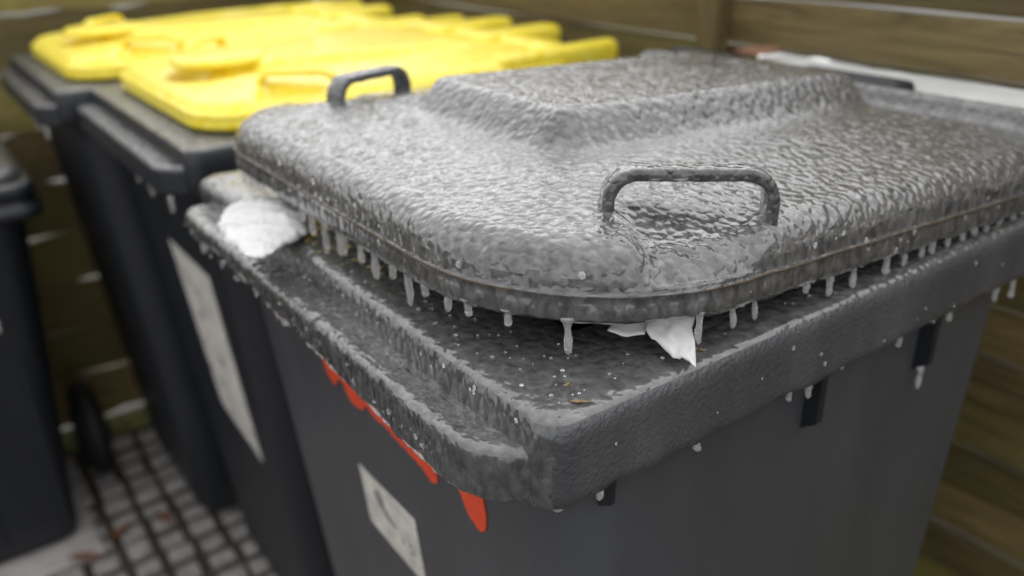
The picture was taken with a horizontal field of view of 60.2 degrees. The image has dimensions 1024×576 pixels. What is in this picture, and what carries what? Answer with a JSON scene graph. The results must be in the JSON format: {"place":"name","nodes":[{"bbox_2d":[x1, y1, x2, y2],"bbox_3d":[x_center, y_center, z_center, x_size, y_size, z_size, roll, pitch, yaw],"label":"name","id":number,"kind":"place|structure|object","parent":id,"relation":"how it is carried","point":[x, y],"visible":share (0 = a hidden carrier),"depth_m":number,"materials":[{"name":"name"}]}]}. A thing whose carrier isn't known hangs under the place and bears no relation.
{"place":"outdoors","nodes":[
{"label":"outdoors","id":0,"kind":"place"},
{"bbox_2d":[0,458,106,575],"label":"concrete slab","id":1,"kind":"structure","parent":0,"point":[53,559],"depth_m":1.69,"materials":[{"name":"grey concrete"}]},
{"bbox_2d":[0,138,114,562],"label":"wheelie bin","id":2,"kind":"object","parent":1,"relation":"on","point":[37,508],"visible":1,"depth_m":1.58,"materials":[{"name":"plastic"}]},
{"bbox_2d":[59,429,275,575],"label":"pavement","id":3,"kind":"structure","parent":0,"point":[139,550],"depth_m":1.78,"materials":[{"name":"grey stone"}]},
{"bbox_2d":[68,552,102,560],"bbox_3d":[-0.804,0.506,1.664,0.060,0.008,0.022,-2,29,-14],"label":"fallen leaf","id":4,"kind":"object","parent":3,"relation":"on","point":[83,556],"visible":1,"depth_m":1.67,"materials":[{"name":"brown plant"}]},
{"bbox_2d":[109,522,129,540],"bbox_3d":[-0.768,0.478,1.730,0.020,0.008,0.055,11,27,15],"label":"fallen leaf","id":5,"kind":"object","parent":3,"relation":"on","point":[119,531],"visible":1,"depth_m":1.73,"materials":[{"name":"brown plant"}]},
{"bbox_2d":[157,510,172,523],"bbox_3d":[-0.693,0.459,1.766,0.050,0.006,0.018,27,36,28],"label":"fallen leaf","id":6,"kind":"object","parent":3,"relation":"on","point":[164,516],"visible":1,"depth_m":1.77,"materials":[{"name":"brown plant"}]},
{"bbox_2d":[0,0,423,509],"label":"wheelie bin","id":7,"kind":"object","parent":3,"relation":"on","point":[50,81],"visible":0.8,"depth_m":1.54,"materials":[{"name":"plastic"}]},
{"bbox_2d":[77,15,617,575],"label":"wheelie bin","id":8,"kind":"object","parent":3,"relation":"on","point":[163,129],"visible":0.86,"depth_m":1.22,"materials":[{"name":"plastic"}]},
{"bbox_2d":[185,46,1023,575],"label":"wheelie bin","id":9,"kind":"object","parent":3,"relation":"on","point":[459,280],"visible":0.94,"depth_m":0.60,"materials":[{"name":"grey plastic"}]},
{"bbox_2d":[217,196,308,258],"bbox_3d":[-0.198,-0.055,0.709,0.079,0.016,0.130,-18,28,-31],"label":"paper tissue","id":10,"kind":"object","parent":9,"relation":"on","point":[261,227],"visible":0.96,"depth_m":0.70,"materials":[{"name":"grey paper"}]},
{"bbox_2d":[607,317,695,366],"bbox_3d":[0.079,0.024,0.504,0.050,0.024,0.043,1,24,8],"label":"paper scrap","id":11,"kind":"object","parent":9,"relation":"on","point":[673,338],"visible":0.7,"depth_m":0.50,"materials":[{"name":"grey paper"}]},
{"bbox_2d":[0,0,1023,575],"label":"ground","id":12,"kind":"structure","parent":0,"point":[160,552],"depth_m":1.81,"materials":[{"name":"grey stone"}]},
{"bbox_2d":[62,404,150,452],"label":"mossy kerb","id":13,"kind":"structure","parent":12,"relation":"on","point":[122,422],"depth_m":2.09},
{"bbox_2d":[0,0,313,426],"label":"wooden fence","id":14,"kind":"object","parent":12,"relation":"on","point":[84,343],"visible":0.16,"depth_m":1.94,"materials":[{"name":"brown wood"}]},
{"bbox_2d":[319,0,1023,575],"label":"wooden fence","id":15,"kind":"object","parent":12,"relation":"on","point":[975,526],"visible":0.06,"depth_m":1.05,"materials":[{"name":"brown wood"}]},
{"bbox_2d":[757,52,1023,107],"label":"board","id":16,"kind":"object","parent":15,"relation":"attached to","point":[979,91],"visible":0.42,"depth_m":0.93,"materials":[{"name":"painted wood"}]},
{"bbox_2d":[734,45,783,54],"bbox_3d":[0.301,-0.288,1.076,0.060,0.008,0.022,4,44,27],"label":"fallen leaf","id":17,"kind":"object","parent":16,"relation":"on","point":[762,50],"visible":1,"depth_m":1.08,"materials":[{"name":"brown plant"}]}
]}

